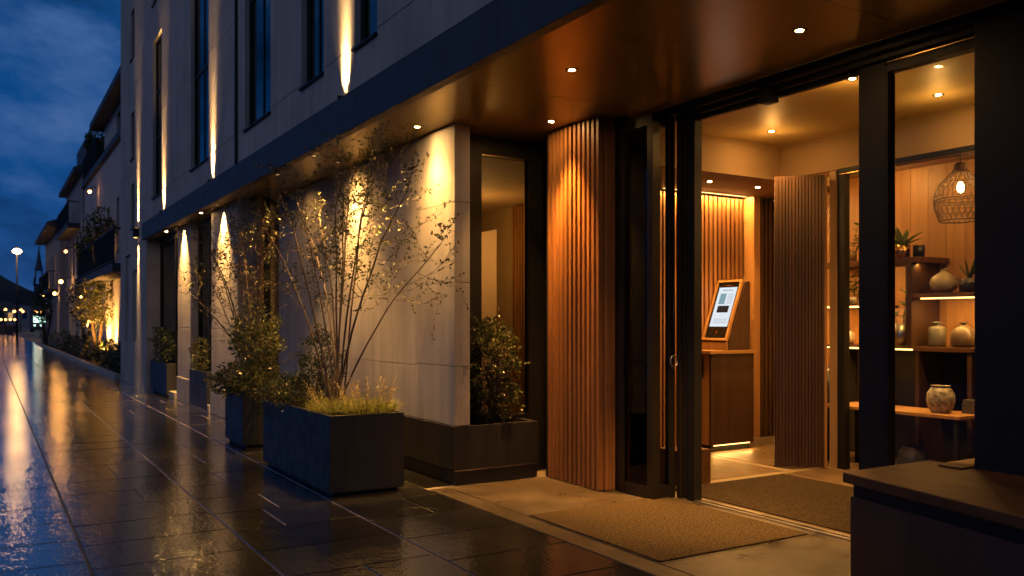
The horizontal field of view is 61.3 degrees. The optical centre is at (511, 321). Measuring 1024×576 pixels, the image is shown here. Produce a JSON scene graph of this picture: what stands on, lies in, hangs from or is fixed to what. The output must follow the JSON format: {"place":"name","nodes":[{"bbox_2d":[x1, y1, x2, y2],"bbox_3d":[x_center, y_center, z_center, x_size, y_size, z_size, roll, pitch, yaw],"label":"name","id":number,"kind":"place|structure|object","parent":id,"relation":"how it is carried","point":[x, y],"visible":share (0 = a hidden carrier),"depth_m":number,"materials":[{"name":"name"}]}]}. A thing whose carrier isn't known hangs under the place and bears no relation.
{"place":"outdoors","nodes":[
{"label":"outdoors","id":0,"kind":"place"},
{"bbox_2d":[0,333,30,342],"bbox_3d":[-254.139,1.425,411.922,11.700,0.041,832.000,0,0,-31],"label":"street","id":1,"kind":"structure","parent":0,"point":[7,337],"depth_m":73.46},
{"bbox_2d":[0,300,23,332],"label":"market kiosk","id":2,"kind":"object","parent":1,"relation":"on","point":[5,305],"visible":0.98,"depth_m":109.53,"materials":[{"name":"stone"}]},
{"bbox_2d":[12,247,20,338],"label":"street lamp","id":3,"kind":"object","parent":1,"relation":"on","point":[16,250],"visible":1,"depth_m":69.37,"materials":[{"name":"black metal"}]},
{"bbox_2d":[0,275,33,292],"bbox_3d":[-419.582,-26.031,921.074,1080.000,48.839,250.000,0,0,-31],"label":"hills","id":4,"kind":"structure","parent":0,"point":[6,284],"depth_m":829.29,"materials":[{"name":"black"}]},
{"bbox_2d":[0,246,42,324],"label":"church","id":5,"kind":"structure","parent":0,"point":[7,295],"depth_m":478.91,"materials":[{"name":"stone"}]},
{"bbox_2d":[6,293,44,326],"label":"distant house","id":6,"kind":"structure","parent":0,"point":[24,299],"depth_m":226.16,"materials":[{"name":"stone"}]},
{"bbox_2d":[8,313,12,318],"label":"window","id":7,"kind":"structure","parent":6,"relation":"in","point":[10,315],"depth_m":224.81,"materials":[{"name":"yellow glass"}]},
{"bbox_2d":[22,313,26,318],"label":"window","id":8,"kind":"structure","parent":6,"relation":"in","point":[24,315],"depth_m":226.46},
{"bbox_2d":[0,0,120,290],"label":"sky","id":9,"kind":"structure","parent":0,"point":[59,59],"materials":[{"name":"blue"}]},
{"bbox_2d":[0,327,651,575],"bbox_3d":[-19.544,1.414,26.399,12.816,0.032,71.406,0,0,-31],"label":"pavement","id":10,"kind":"structure","parent":0,"point":[168,527],"depth_m":6.44,"materials":[{"name":"grey stone"}]},
{"bbox_2d":[29,310,44,331],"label":"city bus","id":11,"kind":"object","parent":10,"relation":"on","point":[34,325],"visible":0.48,"depth_m":115.85,"materials":[{"name":"metal"}]},
{"bbox_2d":[31,292,44,340],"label":"street tree","id":12,"kind":"object","parent":10,"relation":"on","point":[38,312],"visible":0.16,"depth_m":57.80,"materials":[{"name":"green plant"}]},
{"bbox_2d":[35,219,65,347],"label":"town house","id":13,"kind":"structure","parent":10,"relation":"on","point":[55,265],"depth_m":47.31,"materials":[{"name":"stone"}]},
{"bbox_2d":[34,342,120,377],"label":"kerb","id":14,"kind":"structure","parent":10,"relation":"on","point":[110,373],"depth_m":27.93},
{"bbox_2d":[57,137,102,352],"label":"town house","id":15,"kind":"structure","parent":10,"relation":"on","point":[70,216],"depth_m":40.57,"materials":[{"name":"stone"}]},
{"bbox_2d":[39,342,120,373],"bbox_3d":[-20.484,1.395,39.859,0.690,0.090,42.600,0,0,-31],"label":"planting bed","id":16,"kind":"object","parent":10,"relation":"on","point":[88,360],"visible":0.21,"depth_m":31.93,"materials":[{"name":"green plant"}]},
{"bbox_2d":[27,285,52,344],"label":"street tree","id":17,"kind":"object","parent":16,"relation":"on","point":[38,297],"visible":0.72,"depth_m":50.80,"materials":[{"name":"green plant"}]},
{"bbox_2d":[38,328,48,343],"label":"street shrub","id":18,"kind":"object","parent":16,"relation":"on","point":[42,337],"visible":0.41,"depth_m":52.77,"materials":[{"name":"green plant"}]},
{"bbox_2d":[56,329,73,350],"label":"street shrub","id":19,"kind":"object","parent":16,"relation":"on","point":[58,340],"visible":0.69,"depth_m":40.80,"materials":[{"name":"green plant"}]},
{"bbox_2d":[63,334,80,353],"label":"street shrub","id":20,"kind":"object","parent":16,"relation":"on","point":[67,342],"visible":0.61,"depth_m":36.45,"materials":[{"name":"green plant"}]},
{"bbox_2d":[71,334,92,356],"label":"street shrub","id":21,"kind":"object","parent":16,"relation":"on","point":[77,348],"visible":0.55,"depth_m":33.15,"materials":[{"name":"green plant"}]},
{"bbox_2d":[66,278,101,357],"bbox_3d":[-15.778,-0.192,32.042,1.460,3.099,2.313,0,0,-31],"label":"street tree","id":22,"kind":"object","parent":16,"relation":"on","point":[80,313],"visible":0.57,"depth_m":31.90,"materials":[{"name":"green plant"}]},
{"bbox_2d":[80,334,103,360],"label":"street shrub","id":23,"kind":"object","parent":16,"relation":"on","point":[85,349],"visible":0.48,"depth_m":30.11,"materials":[{"name":"green plant"}]},
{"bbox_2d":[72,278,114,361],"bbox_3d":[-13.981,-0.168,28.925,1.406,3.052,2.029,0,0,-31],"label":"street tree","id":24,"kind":"object","parent":16,"relation":"on","point":[90,308],"visible":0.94,"depth_m":28.70,"materials":[{"name":"green plant"}]},
{"bbox_2d":[89,341,110,363],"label":"street shrub","id":25,"kind":"object","parent":16,"relation":"on","point":[92,352],"visible":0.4,"depth_m":27.62,"materials":[{"name":"green plant"}]},
{"bbox_2d":[95,337,120,365],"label":"street shrub","id":26,"kind":"object","parent":16,"relation":"on","point":[109,341],"visible":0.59,"depth_m":25.74,"materials":[{"name":"green plant"}]},
{"bbox_2d":[104,341,120,370],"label":"street shrub","id":27,"kind":"object","parent":16,"relation":"on","point":[110,350],"visible":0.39,"depth_m":23.91,"materials":[{"name":"green plant"}]},
{"bbox_2d":[111,346,120,372],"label":"street shrub","id":28,"kind":"object","parent":16,"relation":"on","point":[116,359],"visible":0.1,"depth_m":22.45,"materials":[{"name":"green plant"}]},
{"bbox_2d":[77,65,120,363],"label":"town house","id":29,"kind":"structure","parent":10,"relation":"on","point":[102,262],"depth_m":29.24,"materials":[{"name":"stone"}]},
{"bbox_2d":[72,235,95,260],"bbox_3d":[-15.303,-2.397,31.242,1.154,1.613,1.724,0,0,-31],"label":"street tree","id":30,"kind":"object","parent":29,"relation":"on","point":[82,245],"visible":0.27,"depth_m":30.88,"materials":[{"name":"green plant"}]},
{"bbox_2d":[83,131,103,159],"bbox_3d":[-16.843,-6.943,34.891,1.010,1.901,1.489,0,0,-31],"label":"street tree","id":31,"kind":"object","parent":29,"relation":"on","point":[100,140],"visible":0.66,"depth_m":34.61,"materials":[{"name":"green plant"}]},
{"bbox_2d":[81,206,118,255],"bbox_3d":[-13.473,-2.710,28.315,1.204,2.234,1.630,0,0,-31],"label":"tree","id":32,"kind":"object","parent":29,"relation":"on","point":[97,232],"visible":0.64,"depth_m":28.06,"materials":[{"name":"green plant"}]},
{"bbox_2d":[150,360,175,396],"bbox_3d":[-6.830,1.090,16.884,0.170,0.620,1.850,0,0,-31],"label":"planter","id":33,"kind":"object","parent":10,"relation":"on","point":[162,378],"visible":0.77,"depth_m":16.42,"materials":[{"name":"black metal"}]},
{"bbox_2d":[146,325,175,362],"bbox_3d":[-6.742,0.451,16.697,0.616,0.830,1.554,0,0,-16],"label":"bay shrub","id":34,"kind":"object","parent":33,"relation":"on","point":[166,350],"visible":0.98,"depth_m":16.57,"materials":[{"name":"green plant"}]},
{"bbox_2d":[189,368,210,409],"bbox_3d":[-5.008,1.090,13.954,0.140,0.620,1.350,0,0,-31],"label":"planter","id":35,"kind":"object","parent":10,"relation":"on","point":[199,396],"visible":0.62,"depth_m":13.79,"materials":[{"name":"black metal"}]},
{"bbox_2d":[188,335,210,370],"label":"narrow bay shrub","id":36,"kind":"object","parent":35,"relation":"in","point":[205,350],"visible":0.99,"depth_m":13.86,"materials":[{"name":"green plant"}]},
{"bbox_2d":[225,384,285,447],"bbox_3d":[-2.950,1.070,10.068,0.580,0.660,0.830,0,0,-31],"label":"planter","id":37,"kind":"object","parent":10,"relation":"on","point":[244,423],"visible":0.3,"depth_m":9.65,"materials":[{"name":"black metal"}]},
{"bbox_2d":[174,194,299,378],"bbox_3d":[-3.577,-0.348,10.939,1.447,2.312,3.450,0,0,-31],"label":"multi stem tree","id":38,"kind":"object","parent":37,"relation":"in","point":[242,271],"visible":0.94,"depth_m":10.60,"materials":[{"name":"green plant"}]},
{"bbox_2d":[203,301,292,406],"bbox_3d":[-3.042,0.391,9.952,0.951,1.274,1.353,0,0,-31],"label":"round bush","id":39,"kind":"object","parent":37,"relation":"in","point":[254,370],"visible":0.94,"depth_m":9.79,"materials":[{"name":"green plant"}]},
{"bbox_2d":[263,399,403,496],"bbox_3d":[-1.681,1.075,7.866,0.640,0.650,1.950,0,0,-31],"label":"planter","id":40,"kind":"object","parent":10,"relation":"on","point":[339,455],"visible":0.8,"depth_m":7.11,"materials":[{"name":"black metal"}]},
{"bbox_2d":[250,373,344,414],"bbox_3d":[-2.008,0.774,8.361,0.833,0.574,1.393,0,0,-31],"label":"trailing shrub","id":41,"kind":"object","parent":40,"relation":"in","point":[275,393],"visible":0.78,"depth_m":8.26,"materials":[{"name":"green plant"}]},
{"bbox_2d":[275,323,349,405],"bbox_3d":[-1.967,0.436,8.397,0.887,0.862,0.544,0,0,39],"label":"dark shrub","id":42,"kind":"object","parent":40,"relation":"in","point":[303,364],"visible":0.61,"depth_m":8.31,"materials":[{"name":"green plant"}]},
{"bbox_2d":[303,380,359,415],"bbox_3d":[-1.513,0.659,7.343,0.595,0.322,0.640,0,0,6],"label":"grass clump","id":43,"kind":"object","parent":40,"relation":"on","point":[329,409],"visible":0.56,"depth_m":7.21,"materials":[{"name":"green plant"}]},
{"bbox_2d":[225,120,467,401],"bbox_3d":[-1.741,-0.417,8.030,1.389,2.485,4.234,0,0,-31],"label":"multi stem tree","id":44,"kind":"object","parent":40,"relation":"in","point":[338,379],"visible":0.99,"depth_m":7.75,"materials":[{"name":"green plant"}]},
{"bbox_2d":[333,376,407,414],"bbox_3d":[-1.219,0.630,7.279,0.659,0.397,0.668,0,0,12],"label":"grass clump","id":45,"kind":"object","parent":40,"relation":"on","point":[377,405],"visible":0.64,"depth_m":7.16,"materials":[{"name":"green plant"}]},
{"bbox_2d":[398,507,438,515],"bbox_3d":[-0.689,1.398,6.369,0.304,0.002,0.304,0,0,-31],"label":"drain cover","id":46,"kind":"object","parent":10,"relation":"on","point":[417,507],"visible":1,"depth_m":6.42,"materials":[{"name":"black metal"}]},
{"bbox_2d":[121,0,1023,540],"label":"stone building","id":47,"kind":"structure","parent":10,"relation":"on","point":[603,236],"depth_m":7.60,"materials":[{"name":"stone"}]},
{"bbox_2d":[129,186,133,230],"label":"window","id":48,"kind":"structure","parent":47,"relation":"in","point":[133,186],"depth_m":19.63,"materials":[{"name":"black metal"}]},
{"bbox_2d":[129,115,133,161],"bbox_3d":[-8.477,-4.164,19.394,0.145,1.072,0.570,0,0,-31],"label":"window","id":49,"kind":"structure","parent":47,"relation":"in","point":[133,115],"depth_m":19.63,"materials":[{"name":"glass"}]},
{"bbox_2d":[129,14,133,62],"bbox_3d":[-8.477,-6.439,19.394,0.145,1.122,0.570,0,0,-31],"label":"window","id":50,"kind":"structure","parent":47,"relation":"in","point":[133,14],"depth_m":19.63,"materials":[{"name":"glass"}]},
{"bbox_2d":[132,228,138,237],"bbox_3d":[-8.107,-1.919,18.594,0.105,0.211,0.140,0,0,-31],"label":"wall sconce","id":51,"kind":"object","parent":47,"relation":"attached to","point":[135,232],"depth_m":18.54,"materials":[{"name":"black metal"}]},
{"bbox_2d":[151,34,161,199],"bbox_3d":[-6.775,-3.949,16.595,0.145,3.102,1.020,0,0,-31],"label":"window","id":52,"kind":"structure","parent":47,"relation":"in","point":[159,42],"depth_m":16.78,"materials":[{"name":"black glass"}]},
{"bbox_2d":[153,231,180,398],"bbox_3d":[-6.641,-0.150,16.736,0.260,3.100,2.500,0,0,-31],"label":"window","id":53,"kind":"structure","parent":47,"relation":"in","point":[169,244],"depth_m":17.01,"materials":[{"name":"black glass"}]},
{"bbox_2d":[189,0,208,171],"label":"window","id":54,"kind":"structure","parent":47,"relation":"in","point":[201,7],"depth_m":13.49,"materials":[{"name":"blue glass"}]},
{"bbox_2d":[188,216,215,412],"bbox_3d":[-4.964,-0.150,14.016,0.260,3.100,1.590,0,0,-31],"label":"window","id":55,"kind":"structure","parent":47,"relation":"in","point":[204,322],"depth_m":14.43,"materials":[{"name":"black glass"}]},
{"bbox_2d":[242,0,270,132],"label":"window","id":56,"kind":"structure","parent":47,"relation":"in","point":[259,10],"depth_m":10.62,"materials":[{"name":"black glass"}]},
{"bbox_2d":[264,197,270,382],"bbox_3d":[-3.423,-0.210,11.904,0.080,2.980,0.380,0,0,-31],"label":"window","id":57,"kind":"structure","parent":47,"relation":"in","point":[267,294],"depth_m":11.74,"materials":[{"name":"black glass"}]},
{"bbox_2d":[298,0,323,90],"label":"window","id":58,"kind":"structure","parent":47,"relation":"in","point":[315,8],"depth_m":8.81,"materials":[{"name":"blue glass"}]},
{"bbox_2d":[351,0,377,51],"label":"window","id":59,"kind":"structure","parent":47,"relation":"in","point":[368,8],"depth_m":7.57,"materials":[{"name":"blue glass"}]},
{"bbox_2d":[464,307,530,423],"bbox_3d":[-0.212,0.442,7.704,0.675,1.160,0.694,0,0,9],"label":"corner shrub","id":60,"kind":"object","parent":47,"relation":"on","point":[495,395],"visible":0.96,"depth_m":7.69,"materials":[{"name":"green plant"}]},
{"bbox_2d":[468,134,545,469],"bbox_3d":[0.021,-0.150,7.954,1.180,3.100,0.330,0,0,-31],"label":"side window","id":61,"kind":"structure","parent":47,"relation":"in","point":[533,154],"depth_m":8.16,"materials":[{"name":"black metal"}]},
{"bbox_2d":[565,68,577,72],"bbox_3d":[0.405,-1.707,5.840,0.090,0.016,0.090,0,0,-31],"label":"recessed downlight","id":62,"kind":"object","parent":47,"relation":"attached to","point":[571,71],"visible":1,"depth_m":5.84,"materials":[{"name":"white metal"}]},
{"bbox_2d":[658,114,676,498],"bbox_3d":[1.218,-0.120,6.824,0.190,3.020,0.084,0,0,-31],"label":"sliding door","id":63,"kind":"structure","parent":47,"relation":"in","point":[667,489],"depth_m":6.84,"materials":[{"name":"brown metal"}]},
{"bbox_2d":[702,349,756,451],"bbox_3d":[2.304,0.852,9.531,0.700,1.088,0.405,0,0,-31],"label":"reception counter","id":64,"kind":"object","parent":47,"relation":"on","point":[727,399],"visible":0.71,"depth_m":9.34,"materials":[{"name":"brown wood"}]},
{"bbox_2d":[702,279,749,349],"bbox_3d":[2.370,-0.082,9.587,0.368,0.776,0.380,0,0,-31],"label":"check in kiosk","id":65,"kind":"object","parent":64,"relation":"on","point":[727,326],"visible":0.99,"depth_m":9.49,"materials":[{"name":"brown wood"}]},
{"bbox_2d":[675,474,853,533],"bbox_3d":[2.549,1.391,6.471,1.360,0.009,2.510,0,0,-31],"label":"lobby mat","id":66,"kind":"object","parent":47,"relation":"on","point":[815,502],"visible":0.36,"depth_m":6.82,"materials":[{"name":"brown carpet"}]},
{"bbox_2d":[759,85,778,104],"bbox_3d":[1.787,-1.577,6.002,0.090,0.114,0.100,0,0,-31],"label":"motion sensor","id":67,"kind":"object","parent":47,"relation":"attached to","point":[768,94],"visible":1,"depth_m":5.97,"materials":[{"name":"black metal"}]},
{"bbox_2d":[792,28,807,33],"bbox_3d":[1.682,-1.707,5.049,0.090,0.016,0.090,0,0,-31],"label":"recessed downlight","id":68,"kind":"object","parent":47,"relation":"attached to","point":[798,31],"visible":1,"depth_m":5.05,"materials":[{"name":"white metal"}]},
{"bbox_2d":[774,175,827,467],"bbox_3d":[2.770,-0.006,8.279,0.485,2.788,0.065,0,0,14],"label":"fluted door","id":69,"kind":"structure","parent":47,"relation":"in","point":[800,202],"depth_m":8.25,"materials":[{"name":"brown wood"}]},
{"bbox_2d":[827,256,973,462],"bbox_3d":[4.093,0.388,8.165,0.488,2.016,2.500,0,0,-31],"label":"display unit","id":70,"kind":"object","parent":47,"relation":"on","point":[921,366],"visible":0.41,"depth_m":8.29,"materials":[{"name":"brown wood"}]},
{"bbox_2d":[850,329,854,344],"bbox_3d":[3.497,0.151,8.973,0.130,0.165,0.130,0,0,-31],"label":"vase","id":71,"kind":"object","parent":70,"relation":"on","point":[852,338],"visible":0.38,"depth_m":8.92,"materials":[{"name":"ceramic"}]},
{"bbox_2d":[850,222,858,260],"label":"potted plant","id":72,"kind":"object","parent":70,"relation":"on","point":[853,255],"visible":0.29,"depth_m":8.90,"materials":[{"name":"green plant"}]},
{"bbox_2d":[850,271,858,304],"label":"potted plant","id":73,"kind":"object","parent":70,"relation":"on","point":[853,300],"visible":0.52,"depth_m":8.98,"materials":[{"name":"green plant"}]},
{"bbox_2d":[895,227,921,257],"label":"potted plant","id":74,"kind":"object","parent":70,"relation":"on","point":[902,247],"visible":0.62,"depth_m":8.40,"materials":[{"name":"green plant"}]},
{"bbox_2d":[895,288,923,345],"bbox_3d":[3.795,-0.049,8.407,0.372,0.566,0.341,0,0,4],"label":"potted plant","id":75,"kind":"object","parent":70,"relation":"on","point":[899,334],"visible":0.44,"depth_m":8.33,"materials":[{"name":"green plant"}]},
{"bbox_2d":[913,245,924,256],"bbox_3d":[3.935,-0.680,8.350,0.110,0.120,0.110,0,0,-31],"label":"pot","id":76,"kind":"object","parent":70,"relation":"on","point":[918,250],"visible":0.74,"depth_m":8.31,"materials":[{"name":"black ceramic"}]},
{"bbox_2d":[928,322,945,346],"bbox_3d":[4.022,0.116,8.168,0.156,0.236,0.156,0,0,-31],"label":"jar","id":77,"kind":"object","parent":70,"relation":"on","point":[936,334],"visible":1,"depth_m":8.11,"materials":[{"name":"grey ceramic"}]},
{"bbox_2d":[929,268,957,292],"bbox_3d":[4.077,-0.388,8.155,0.250,0.236,0.250,0,0,-31],"label":"vase","id":78,"kind":"object","parent":70,"relation":"on","point":[943,281],"visible":0.88,"depth_m":8.07,"materials":[{"name":"ceramic"}]},
{"bbox_2d":[950,322,973,347],"bbox_3d":[4.157,0.116,7.946,0.230,0.236,0.230,0,0,-31],"label":"vase","id":79,"kind":"object","parent":70,"relation":"on","point":[962,335],"visible":0.91,"depth_m":7.87,"materials":[{"name":"brown ceramic"}]},
{"bbox_2d":[957,259,973,291],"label":"potted plant","id":80,"kind":"object","parent":70,"relation":"on","point":[966,284],"visible":0.64,"depth_m":7.89,"materials":[{"name":"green plant"}]},
{"bbox_2d":[827,402,973,461],"bbox_3d":[3.611,1.098,7.977,0.460,0.596,1.360,0,0,-31],"label":"display table","id":81,"kind":"object","parent":47,"relation":"on","point":[956,417],"visible":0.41,"depth_m":7.58,"materials":[{"name":"brown wood"}]},
{"bbox_2d":[926,385,955,412],"bbox_3d":[3.788,0.680,7.628,0.236,0.240,0.236,0,0,-31],"label":"jar","id":82,"kind":"object","parent":81,"relation":"on","point":[940,398],"visible":1,"depth_m":7.55,"materials":[{"name":"ceramic"}]},
{"bbox_2d":[962,399,973,413],"bbox_3d":[4.037,0.740,7.546,0.140,0.120,0.140,0,0,-31],"label":"stone box","id":83,"kind":"object","parent":81,"relation":"on","point":[967,406],"visible":0.53,"depth_m":7.52,"materials":[{"name":"stone"}]},
{"bbox_2d":[896,445,928,464],"bbox_3d":[3.675,1.266,7.911,0.280,0.260,0.280,0,0,-31],"label":"floor pot","id":84,"kind":"object","parent":47,"relation":"on","point":[911,453],"visible":0.51,"depth_m":7.82,"materials":[{"name":"ceramic"}]},
{"bbox_2d":[886,41,973,465],"bbox_3d":[2.480,-0.084,5.045,0.080,2.968,0.612,0,0,-31],"label":"shop window","id":85,"kind":"structure","parent":47,"relation":"in","point":[966,48],"depth_m":5.27,"materials":[{"name":"black metal"}]},
{"bbox_2d":[932,93,944,96],"bbox_3d":[3.378,-1.803,6.840,0.090,0.016,0.090,0,0,-31],"label":"recessed downlight","id":86,"kind":"object","parent":47,"relation":"attached to","point":[933,95],"visible":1,"depth_m":6.85,"materials":[{"name":"white metal"}]},
{"bbox_2d":[932,156,973,222],"bbox_3d":[3.839,-1.206,7.390,0.437,0.688,0.437,0,0,-31],"label":"pendant lamp","id":87,"kind":"object","parent":47,"relation":"hanging from","point":[960,168],"visible":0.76,"depth_m":7.36,"materials":[{"name":"brown wicker"}]},
{"bbox_2d":[946,458,973,464],"bbox_3d":[2.926,1.108,4.705,0.310,0.576,1.000,0,0,-31],"label":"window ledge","id":88,"kind":"object","parent":47,"relation":"on","point":[968,461],"depth_m":5.08,"materials":[{"name":"brown wood"}]},
{"bbox_2d":[430,477,849,575],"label":"entrance paving","id":89,"kind":"structure","parent":0,"point":[519,502],"depth_m":5.47,"materials":[{"name":"beige stone"}]},
{"bbox_2d":[530,497,807,562],"bbox_3d":[1.034,1.390,5.936,1.265,0.012,1.410,0,0,-31],"label":"entrance mat","id":90,"kind":"object","parent":89,"relation":"on","point":[665,529],"visible":1,"depth_m":5.81,"materials":[{"name":"brown carpet"}]},
{"bbox_2d":[843,460,1023,575],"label":"timber bench","id":91,"kind":"object","parent":89,"relation":"on","point":[927,518],"visible":1,"depth_m":4.15,"materials":[{"name":"brown wood"}]},
{"bbox_2d":[938,462,973,469],"bbox_3d":[2.461,0.793,4.764,0.155,0.011,0.135,0,0,-31],"label":"timber tray","id":92,"kind":"object","parent":91,"relation":"on","point":[957,465],"visible":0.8,"depth_m":4.74,"materials":[{"name":"brown wood"}]},
{"bbox_2d":[660,446,710,485],"bbox_3d":[1.499,1.248,7.524,0.340,0.295,0.300,0,0,-31],"label":"box","id":93,"kind":"object","parent":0,"point":[706,465],"visible":0.2,"depth_m":7.47,"materials":[{"name":"brown wood"}]}
]}

